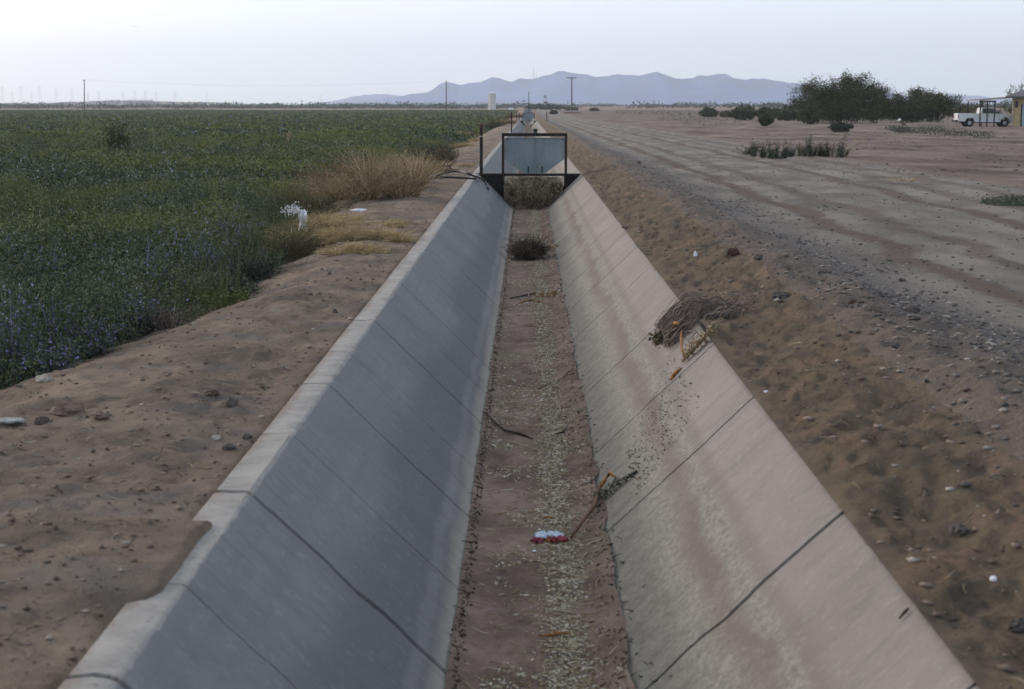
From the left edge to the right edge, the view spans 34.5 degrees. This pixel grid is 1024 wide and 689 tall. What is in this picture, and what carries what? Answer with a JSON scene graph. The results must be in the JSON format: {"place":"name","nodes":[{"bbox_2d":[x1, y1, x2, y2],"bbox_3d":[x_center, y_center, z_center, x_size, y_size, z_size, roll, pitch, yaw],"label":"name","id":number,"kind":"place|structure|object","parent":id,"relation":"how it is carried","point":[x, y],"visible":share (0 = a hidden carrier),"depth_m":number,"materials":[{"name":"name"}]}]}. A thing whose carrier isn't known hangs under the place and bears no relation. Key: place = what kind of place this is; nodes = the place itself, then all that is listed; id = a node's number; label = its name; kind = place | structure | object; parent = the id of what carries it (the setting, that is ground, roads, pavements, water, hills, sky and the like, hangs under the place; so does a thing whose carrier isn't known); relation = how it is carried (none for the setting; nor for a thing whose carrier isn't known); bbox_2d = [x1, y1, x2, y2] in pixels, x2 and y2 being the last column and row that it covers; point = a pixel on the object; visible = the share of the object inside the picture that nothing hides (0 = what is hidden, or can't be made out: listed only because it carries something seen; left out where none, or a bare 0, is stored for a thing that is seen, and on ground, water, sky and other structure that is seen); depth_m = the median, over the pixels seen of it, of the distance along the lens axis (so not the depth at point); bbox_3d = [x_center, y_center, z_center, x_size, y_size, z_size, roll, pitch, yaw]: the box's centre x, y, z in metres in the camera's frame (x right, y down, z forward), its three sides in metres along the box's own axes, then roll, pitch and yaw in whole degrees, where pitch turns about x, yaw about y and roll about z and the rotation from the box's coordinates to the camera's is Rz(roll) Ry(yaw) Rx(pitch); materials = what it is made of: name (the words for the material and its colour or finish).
{"place":"outdoors","nodes":[
{"label":"outdoors","id":0,"kind":"place"},
{"bbox_2d":[3,101,298,105],"bbox_3d":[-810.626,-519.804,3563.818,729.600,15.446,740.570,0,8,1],"label":"hills","id":1,"kind":"structure","parent":0,"point":[160,102],"depth_m":3517.48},
{"bbox_2d":[308,94,399,104],"bbox_3d":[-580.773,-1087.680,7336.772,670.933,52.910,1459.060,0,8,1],"label":"mountains","id":2,"kind":"structure","parent":0,"point":[373,97],"depth_m":7152.80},
{"bbox_2d":[0,105,1023,688],"bbox_3d":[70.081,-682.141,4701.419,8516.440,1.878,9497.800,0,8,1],"label":"ground","id":3,"kind":"structure","parent":0,"point":[836,471],"depth_m":8.76,"materials":[{"name":"soil"}]},
{"bbox_2d":[0,417,24,423],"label":"litter scrap","id":4,"kind":"object","parent":3,"relation":"on","point":[6,420],"visible":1,"depth_m":9.00,"materials":[{"name":"white plastic"}]},
{"bbox_2d":[34,416,49,424],"bbox_3d":[-2.561,0.408,8.977,0.077,0.046,0.095,0,8,1],"label":"stone","id":5,"kind":"object","parent":3,"relation":"on","point":[38,420],"visible":1,"depth_m":8.95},
{"bbox_2d":[0,281,85,386],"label":"flowering plant","id":6,"kind":"object","parent":3,"relation":"on","point":[55,365],"visible":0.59,"depth_m":12.31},
{"bbox_2d":[35,373,53,381],"bbox_3d":[-3.030,0.214,10.680,0.115,0.049,0.090,0,8,1],"label":"stone","id":7,"kind":"object","parent":3,"relation":"on","point":[45,377],"visible":1,"depth_m":10.66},
{"bbox_2d":[25,239,98,310],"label":"flowering plant","id":8,"kind":"object","parent":3,"relation":"on","point":[52,268],"visible":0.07,"depth_m":17.12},
{"bbox_2d":[51,401,84,415],"bbox_3d":[-2.458,0.346,9.133,0.188,0.074,0.142,0,8,1],"label":"clod","id":9,"kind":"object","parent":3,"relation":"on","point":[62,408],"visible":1,"depth_m":9.10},
{"bbox_2d":[10,281,132,364],"bbox_3d":[-3.537,-0.156,13.433,0.896,0.727,0.830,5,10,32],"label":"flowering plant","id":10,"kind":"object","parent":3,"relation":"on","point":[102,348],"visible":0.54,"depth_m":13.44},
{"bbox_2d":[91,411,108,418],"bbox_3d":[-2.237,0.378,8.950,0.104,0.040,0.084,0,8,1],"label":"clod","id":11,"kind":"object","parent":3,"relation":"on","point":[100,414],"visible":1,"depth_m":8.92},
{"bbox_2d":[97,115,135,151],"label":"lone bush","id":12,"kind":"object","parent":3,"relation":"on","point":[119,139],"visible":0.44,"depth_m":61.56,"materials":[{"name":"green plant"}]},
{"bbox_2d":[65,283,187,339],"bbox_3d":[-3.492,-0.290,14.820,1.118,0.532,0.819,6,10,35],"label":"flowering plant","id":13,"kind":"object","parent":3,"relation":"on","point":[141,304],"visible":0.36,"depth_m":14.68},
{"bbox_2d":[76,296,211,335],"bbox_3d":[-3.279,-0.241,14.874,1.402,0.371,1.156,0,8,1],"label":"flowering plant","id":14,"kind":"object","parent":3,"relation":"on","point":[159,323],"visible":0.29,"depth_m":14.71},
{"bbox_2d":[115,229,189,312],"bbox_3d":[-3.738,-0.745,16.949,0.776,0.854,0.831,3,9,21],"label":"flowering plant","id":15,"kind":"object","parent":3,"relation":"on","point":[163,272],"visible":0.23,"depth_m":16.91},
{"bbox_2d":[134,256,242,304],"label":"flowering plant","id":16,"kind":"object","parent":3,"relation":"on","point":[215,274],"visible":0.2,"depth_m":17.31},
{"bbox_2d":[176,226,239,281],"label":"flowering plant","id":17,"kind":"object","parent":3,"relation":"on","point":[213,249],"visible":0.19,"depth_m":18.76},
{"bbox_2d":[204,390,219,395],"bbox_3d":[-1.775,0.284,9.740,0.107,0.033,0.081,-4,9,-28],"label":"dirt lump","id":18,"kind":"object","parent":3,"relation":"on","point":[214,393],"visible":1,"depth_m":9.71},
{"bbox_2d":[222,443,235,450],"bbox_3d":[-1.446,0.520,8.435,0.077,0.036,0.058,0,8,1],"label":"stone","id":19,"kind":"object","parent":3,"relation":"on","point":[228,446],"visible":1,"depth_m":8.41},
{"bbox_2d":[197,203,261,259],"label":"flowering plant","id":20,"kind":"object","parent":3,"relation":"on","point":[237,230],"visible":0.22,"depth_m":21.53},
{"bbox_2d":[225,396,238,406],"bbox_3d":[-1.590,0.320,9.357,0.083,0.053,0.101,0,8,1],"label":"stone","id":21,"kind":"object","parent":3,"relation":"on","point":[232,401],"visible":1,"depth_m":9.33,"materials":[{"name":"stone"}]},
{"bbox_2d":[192,271,277,303],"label":"silvery plant","id":22,"kind":"object","parent":3,"relation":"on","point":[250,286],"visible":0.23,"depth_m":17.50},
{"bbox_2d":[188,237,302,283],"bbox_3d":[-3.092,-0.937,18.798,1.326,0.623,1.316,0,8,1],"label":"silvery plant","id":23,"kind":"object","parent":3,"relation":"on","point":[260,270],"visible":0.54,"depth_m":18.68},
{"bbox_2d":[202,204,309,243],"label":"weed bush","id":24,"kind":"object","parent":3,"relation":"on","point":[266,219],"visible":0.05,"depth_m":24.74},
{"bbox_2d":[0,109,517,389],"bbox_3d":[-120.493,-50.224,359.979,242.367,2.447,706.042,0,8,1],"label":"crop field","id":25,"kind":"structure","parent":3,"relation":"on","point":[51,155],"depth_m":30.13,"materials":[{"name":"green plant"}]},
{"bbox_2d":[203,215,334,264],"bbox_3d":[-3.156,-1.357,21.509,2.102,0.738,1.575,0,8,1],"label":"weed bush","id":26,"kind":"object","parent":3,"relation":"on","point":[296,248],"visible":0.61,"depth_m":21.25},
{"bbox_2d":[258,222,334,248],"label":"grass tuft","id":27,"kind":"object","parent":3,"relation":"on","point":[283,231],"visible":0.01,"depth_m":22.71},
{"bbox_2d":[255,223,358,247],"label":"grass tuft","id":28,"kind":"object","parent":3,"relation":"on","point":[325,241],"visible":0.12,"depth_m":22.09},
{"bbox_2d":[280,171,345,206],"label":"dry shrub","id":29,"kind":"object","parent":3,"relation":"on","point":[320,184],"visible":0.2,"depth_m":31.78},
{"bbox_2d":[255,176,375,221],"bbox_3d":[-3.686,-2.545,28.917,2.599,0.888,2.027,0,8,1],"label":"weed bush","id":30,"kind":"object","parent":3,"relation":"on","point":[320,206],"visible":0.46,"depth_m":28.73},
{"bbox_2d":[267,153,374,184],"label":"dry shrub","id":31,"kind":"object","parent":3,"relation":"on","point":[298,174],"visible":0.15,"depth_m":37.04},
{"bbox_2d":[274,211,377,230],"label":"grass tuft","id":32,"kind":"object","parent":3,"relation":"on","point":[340,222],"visible":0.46,"depth_m":23.51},
{"bbox_2d":[281,202,310,230],"bbox_3d":[-3.091,-1.815,23.525,0.446,0.452,0.187,0,8,1],"label":"plastic bag","id":33,"kind":"object","parent":32,"relation":"hanging from","point":[303,212],"visible":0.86,"depth_m":23.52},
{"bbox_2d":[295,206,371,222],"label":"grass tuft","id":34,"kind":"object","parent":3,"relation":"on","point":[338,216],"visible":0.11,"depth_m":25.00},
{"bbox_2d":[314,239,398,255],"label":"grass tuft","id":35,"kind":"object","parent":3,"relation":"on","point":[359,249],"visible":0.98,"depth_m":19.19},
{"bbox_2d":[272,136,461,204],"bbox_3d":[-2.655,-3.267,30.252,2.802,1.452,3.217,6,10,37],"label":"dry shrub","id":36,"kind":"object","parent":3,"relation":"on","point":[360,181],"visible":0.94,"depth_m":30.16,"materials":[{"name":"plant"}]},
{"bbox_2d":[306,145,427,180],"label":"weed bush","id":37,"kind":"object","parent":3,"relation":"on","point":[357,161],"visible":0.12,"depth_m":38.32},
{"bbox_2d":[308,219,433,244],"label":"grass tuft","id":38,"kind":"object","parent":3,"relation":"on","point":[343,235],"visible":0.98,"depth_m":21.01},
{"bbox_2d":[367,218,415,227],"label":"grass tuft","id":39,"kind":"object","parent":3,"relation":"on","point":[400,223],"visible":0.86,"depth_m":23.20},
{"bbox_2d":[353,148,455,173],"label":"dry shrub","id":40,"kind":"object","parent":3,"relation":"on","point":[429,165],"visible":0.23,"depth_m":40.95,"materials":[{"name":"beige plant"}]},
{"bbox_2d":[363,143,461,185],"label":"dry shrub","id":41,"kind":"object","parent":3,"relation":"on","point":[413,160],"visible":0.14,"depth_m":34.17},
{"bbox_2d":[407,147,458,171],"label":"dry shrub","id":42,"kind":"object","parent":3,"relation":"on","point":[430,158],"visible":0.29,"depth_m":42.39,"materials":[{"name":"brown plant"}]},
{"bbox_2d":[399,137,473,162],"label":"weed bush","id":43,"kind":"object","parent":3,"relation":"on","point":[444,151],"visible":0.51,"depth_m":50.51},
{"bbox_2d":[423,143,453,154],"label":"green bush","id":44,"kind":"object","parent":3,"relation":"on","point":[434,147],"visible":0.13,"depth_m":59.59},
{"bbox_2d":[403,161,476,166],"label":"grass tuft","id":45,"kind":"object","parent":3,"relation":"on","point":[466,164],"visible":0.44,"depth_m":46.66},
{"bbox_2d":[426,176,475,179],"bbox_3d":[-1.701,-3.532,35.543,1.856,0.143,0.723,-7,11,-41],"label":"siphon hose","id":46,"kind":"object","parent":3,"relation":"on","point":[454,177],"visible":0.47,"depth_m":36.04,"materials":[{"name":"black rubber"}]},
{"bbox_2d":[443,141,479,147],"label":"grass tuft","id":47,"kind":"object","parent":3,"relation":"on","point":[462,145],"visible":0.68,"depth_m":72.85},
{"bbox_2d":[489,92,495,109],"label":"silo","id":48,"kind":"object","parent":3,"relation":"on","point":[492,100],"visible":0.94,"depth_m":888.91,"materials":[{"name":"white paint"}]},
{"bbox_2d":[478,114,507,128],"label":"dry bush","id":49,"kind":"object","parent":3,"relation":"on","point":[494,123],"visible":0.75,"depth_m":163.93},
{"bbox_2d":[0,100,1011,108],"bbox_3d":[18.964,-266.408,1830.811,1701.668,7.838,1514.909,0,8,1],"label":"treeline","id":50,"kind":"object","parent":3,"relation":"on","point":[346,105],"visible":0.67,"depth_m":1232.17,"materials":[{"name":"plant"}]},
{"bbox_2d":[0,164,1023,681],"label":"straw bits","id":51,"kind":"object","parent":3,"relation":"on","point":[326,348],"visible":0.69,"depth_m":8.59,"materials":[{"name":"plant"}]},
{"bbox_2d":[0,130,1023,688],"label":"soil clods","id":52,"kind":"object","parent":3,"relation":"on","point":[912,560],"visible":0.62,"depth_m":8.27,"materials":[{"name":"soil"}]},
{"bbox_2d":[58,108,978,688],"bbox_3d":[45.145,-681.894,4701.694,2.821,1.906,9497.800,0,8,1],"label":"irrigation ditch","id":53,"kind":"object","parent":3,"relation":"on","point":[328,550],"visible":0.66,"depth_m":8.18,"materials":[{"name":"concrete"}]},
{"bbox_2d":[426,170,488,189],"bbox_3d":[-0.880,-3.782,37.920,1.129,0.537,4.142,3,9,20],"label":"siphon hose","id":54,"kind":"object","parent":53,"relation":"on","point":[472,175],"visible":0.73,"depth_m":37.01,"materials":[{"name":"black rubber"}]},
{"bbox_2d":[479,124,482,172],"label":"metal post","id":55,"kind":"object","parent":53,"relation":"on","point":[481,146],"visible":0.93,"depth_m":41.55,"materials":[{"name":"metal"}]},
{"bbox_2d":[476,129,580,206],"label":"sluice gate","id":56,"kind":"structure","parent":53,"relation":"attached to","point":[535,156],"depth_m":40.73,"materials":[{"name":"metal"}]},
{"bbox_2d":[451,210,698,687],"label":"mud crumbs","id":57,"kind":"object","parent":53,"relation":"on","point":[627,459],"visible":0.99,"depth_m":10.74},
{"bbox_2d":[570,470,637,538],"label":"dead stalk","id":58,"kind":"object","parent":53,"relation":"on","point":[598,494],"visible":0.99,"depth_m":10.46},
{"bbox_2d":[644,327,663,346],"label":"dead leaves","id":59,"kind":"object","parent":53,"relation":"on","point":[656,339],"visible":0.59,"depth_m":13.42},
{"bbox_2d":[679,321,718,359],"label":"stalk husks","id":60,"kind":"object","parent":53,"relation":"on","point":[707,333],"visible":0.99,"depth_m":11.98},
{"bbox_2d":[654,284,781,350],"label":"spilled twigs","id":61,"kind":"object","parent":53,"relation":"on","point":[685,313],"visible":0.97,"depth_m":13.17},
{"bbox_2d":[536,101,554,109],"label":"distant tree","id":62,"kind":"object","parent":3,"relation":"on","point":[547,106],"visible":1,"depth_m":790.23,"materials":[{"name":"green plant"}]},
{"bbox_2d":[616,109,728,114],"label":"dry ground cover","id":63,"kind":"object","parent":3,"relation":"on","point":[678,113],"visible":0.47,"depth_m":473.09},
{"bbox_2d":[653,114,751,125],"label":"sparse scrub","id":64,"kind":"object","parent":3,"relation":"on","point":[702,118],"visible":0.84,"depth_m":231.31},
{"bbox_2d":[698,107,718,116],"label":"desert bush","id":65,"kind":"object","parent":3,"relation":"on","point":[708,112],"visible":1,"depth_m":325.55,"materials":[{"name":"green plant"}]},
{"bbox_2d":[727,247,739,254],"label":"rock","id":66,"kind":"object","parent":3,"relation":"on","point":[733,251],"visible":1,"depth_m":16.37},
{"bbox_2d":[725,103,758,119],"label":"desert bush","id":67,"kind":"object","parent":3,"relation":"on","point":[746,112],"visible":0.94,"depth_m":246.51,"materials":[{"name":"green plant"}]},
{"bbox_2d":[756,107,774,119],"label":"desert bush","id":68,"kind":"object","parent":3,"relation":"on","point":[764,111],"visible":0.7,"depth_m":241.38,"materials":[{"name":"green plant"}]},
{"bbox_2d":[758,116,774,125],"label":"desert bush","id":69,"kind":"object","parent":3,"relation":"on","point":[765,121],"visible":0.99,"depth_m":148.13,"materials":[{"name":"green plant"}]},
{"bbox_2d":[771,291,790,298],"bbox_3d":[2.183,-0.402,13.393,0.168,0.058,0.122,0,8,1],"label":"rock","id":70,"kind":"object","parent":3,"relation":"on","point":[784,294],"visible":0.79,"depth_m":13.36,"materials":[{"name":"stone"}]},
{"bbox_2d":[770,104,798,120],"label":"desert bush","id":71,"kind":"object","parent":3,"relation":"on","point":[780,114],"visible":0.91,"depth_m":231.65,"materials":[{"name":"green plant"}]},
{"bbox_2d":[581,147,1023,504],"bbox_3d":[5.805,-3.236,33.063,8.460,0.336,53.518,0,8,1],"label":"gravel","id":72,"kind":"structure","parent":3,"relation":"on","point":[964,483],"depth_m":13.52,"materials":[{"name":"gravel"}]},
{"bbox_2d":[796,100,825,123],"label":"desert bush","id":73,"kind":"object","parent":3,"relation":"on","point":[806,115],"visible":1,"depth_m":172.72,"materials":[{"name":"green plant"}]},
{"bbox_2d":[820,139,835,156],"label":"upright weed","id":74,"kind":"object","parent":3,"relation":"on","point":[828,150],"visible":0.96,"depth_m":52.64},
{"bbox_2d":[782,70,895,123],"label":"mesquite tree","id":75,"kind":"object","parent":3,"relation":"on","point":[832,100],"visible":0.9,"depth_m":181.57,"materials":[{"name":"green plant"}]},
{"bbox_2d":[827,120,853,131],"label":"desert bush","id":76,"kind":"object","parent":3,"relation":"on","point":[840,126],"visible":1,"depth_m":106.57,"materials":[{"name":"green plant"}]},
{"bbox_2d":[831,129,851,157],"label":"upright weed","id":77,"kind":"object","parent":3,"relation":"on","point":[840,150],"visible":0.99,"depth_m":51.70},
{"bbox_2d":[859,94,891,122],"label":"mesquite tree","id":78,"kind":"object","parent":3,"relation":"on","point":[882,115],"visible":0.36,"depth_m":193.53,"materials":[{"name":"green plant"}]},
{"bbox_2d":[874,87,968,122],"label":"mesquite tree","id":79,"kind":"object","parent":3,"relation":"on","point":[928,106],"visible":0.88,"depth_m":195.00,"materials":[{"name":"green plant"}]},
{"bbox_2d":[885,124,1004,138],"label":"scrub","id":80,"kind":"object","parent":3,"relation":"on","point":[902,129],"visible":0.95,"depth_m":106.17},
{"bbox_2d":[949,523,968,536],"bbox_3d":[1.740,0.718,6.420,0.074,0.046,0.080,0,8,1],"label":"rock","id":81,"kind":"object","parent":3,"relation":"on","point":[955,529],"visible":1,"depth_m":6.40,"materials":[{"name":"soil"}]},
{"bbox_2d":[951,102,1004,113],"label":"mesquite tree","id":82,"kind":"object","parent":3,"relation":"on","point":[972,109],"visible":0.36,"depth_m":226.05,"materials":[{"name":"green plant"}]},
{"bbox_2d":[952,108,1011,126],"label":"pickup truck","id":83,"kind":"object","parent":3,"relation":"on","point":[962,118],"visible":0.98,"depth_m":150.22,"materials":[{"name":"white paint"}]},
{"bbox_2d":[966,97,1014,126],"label":"porch frame","id":84,"kind":"object","parent":3,"relation":"on","point":[981,106],"visible":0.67,"depth_m":148.78,"materials":[{"name":"metal"}]},
{"bbox_2d":[1001,82,1023,113],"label":"mesquite tree","id":85,"kind":"object","parent":3,"relation":"on","point":[1008,109],"visible":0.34,"depth_m":212.56,"materials":[{"name":"green plant"}]},
{"bbox_2d":[1005,90,1023,126],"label":"house","id":86,"kind":"structure","parent":3,"relation":"on","point":[1018,110],"depth_m":149.16,"materials":[{"name":"beige paint"}]},
{"bbox_2d":[1007,617,1023,631],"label":"rock","id":87,"kind":"object","parent":3,"relation":"on","point":[1016,625],"visible":1,"depth_m":5.39,"materials":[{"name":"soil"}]},
{"bbox_2d":[0,0,1023,104],"label":"sky","id":88,"kind":"structure","parent":0,"point":[271,49],"materials":[{"name":"grey"}]},
{"bbox_2d":[445,121,635,688],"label":"ditch floor","id":89,"kind":"structure","parent":0,"point":[486,596],"depth_m":10.02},
{"bbox_2d":[485,412,532,438],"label":"twig","id":90,"kind":"object","parent":89,"relation":"on","point":[514,432],"visible":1,"depth_m":12.88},
{"bbox_2d":[520,101,535,125],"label":"sluice gate","id":91,"kind":"structure","parent":89,"relation":"on","point":[528,116],"depth_m":244.70,"materials":[{"name":"metal"}]},
{"bbox_2d":[499,229,559,261],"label":"tumbleweed","id":92,"kind":"object","parent":89,"relation":"on","point":[525,249],"visible":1,"depth_m":27.25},
{"bbox_2d":[504,176,562,209],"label":"weed mat","id":93,"kind":"object","parent":89,"relation":"on","point":[531,192],"visible":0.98,"depth_m":40.44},
{"bbox_2d":[456,208,624,688],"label":"leaf litter","id":94,"kind":"object","parent":89,"relation":"on","point":[571,643],"visible":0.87,"depth_m":10.06,"materials":[{"name":"plant"}]},
{"bbox_2d":[528,289,559,298],"bbox_3d":[0.465,-0.682,22.032,0.462,0.151,0.501,-1,8,-9],"label":"husk heap","id":95,"kind":"object","parent":89,"relation":"on","point":[547,293],"visible":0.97,"depth_m":22.01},
{"bbox_2d":[530,531,568,542],"bbox_3d":[0.219,1.123,9.674,0.241,0.060,0.089,0,8,1],"label":"crushed wrapper","id":96,"kind":"object","parent":89,"relation":"on","point":[548,536],"visible":1,"depth_m":9.65,"materials":[{"name":"white plastic"}]},
{"bbox_2d":[537,631,569,635],"bbox_3d":[0.199,1.402,7.977,0.181,0.027,0.031,-4,9,-25],"label":"corn husk","id":97,"kind":"object","parent":89,"relation":"on","point":[558,633],"visible":1,"depth_m":7.98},
{"bbox_2d":[448,209,672,688],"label":"stubble","id":98,"kind":"object","parent":89,"relation":"on","point":[467,582],"visible":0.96,"depth_m":9.80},
{"bbox_2d":[338,71,965,104],"bbox_3d":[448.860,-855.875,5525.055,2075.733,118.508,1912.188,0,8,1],"label":"mountains","id":99,"kind":"structure","parent":0,"point":[617,89],"depth_m":5199.19,"materials":[{"name":"stone"}]},
{"bbox_2d":[532,108,1023,459],"bbox_3d":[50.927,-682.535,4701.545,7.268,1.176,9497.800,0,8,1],"label":"dirt road","id":100,"kind":"structure","parent":0,"point":[615,138],"depth_m":19.69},
{"bbox_2d":[731,143,765,154],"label":"upright weed","id":101,"kind":"object","parent":100,"relation":"on","point":[749,151],"visible":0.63,"depth_m":55.35,"materials":[{"name":"green plant"}]},
{"bbox_2d":[748,138,760,156],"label":"upright weed","id":102,"kind":"object","parent":100,"relation":"on","point":[753,151],"visible":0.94,"depth_m":53.08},
{"bbox_2d":[757,141,767,157],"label":"upright weed","id":103,"kind":"object","parent":100,"relation":"on","point":[763,151],"visible":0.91,"depth_m":51.36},
{"bbox_2d":[767,141,779,158],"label":"upright weed","id":104,"kind":"object","parent":100,"relation":"on","point":[771,153],"visible":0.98,"depth_m":50.45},
{"bbox_2d":[779,139,791,157],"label":"upright weed","id":105,"kind":"object","parent":100,"relation":"on","point":[784,154],"visible":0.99,"depth_m":50.98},
{"bbox_2d":[796,142,807,155],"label":"upright weed","id":106,"kind":"object","parent":100,"relation":"on","point":[799,150],"visible":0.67,"depth_m":52.82,"materials":[{"name":"green plant"}]},
{"bbox_2d":[802,134,814,156],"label":"upright weed","id":107,"kind":"object","parent":100,"relation":"on","point":[809,152],"visible":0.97,"depth_m":51.84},
{"bbox_2d":[816,141,830,156],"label":"upright weed","id":108,"kind":"object","parent":100,"relation":"on","point":[821,153],"visible":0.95,"depth_m":52.76,"materials":[{"name":"green plant"}]},
{"bbox_2d":[907,305,919,311],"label":"rock","id":109,"kind":"object","parent":100,"relation":"on","point":[913,308],"visible":1,"depth_m":12.23,"materials":[{"name":"stone"}]},
{"bbox_2d":[980,194,1023,206],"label":"green ground cover","id":110,"kind":"object","parent":100,"relation":"on","point":[1014,200],"visible":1,"depth_m":27.09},
{"bbox_2d":[940,94,1011,104],"bbox_3d":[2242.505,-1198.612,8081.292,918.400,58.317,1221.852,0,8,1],"label":"mountains","id":111,"kind":"structure","parent":0,"point":[970,97],"depth_m":7943.87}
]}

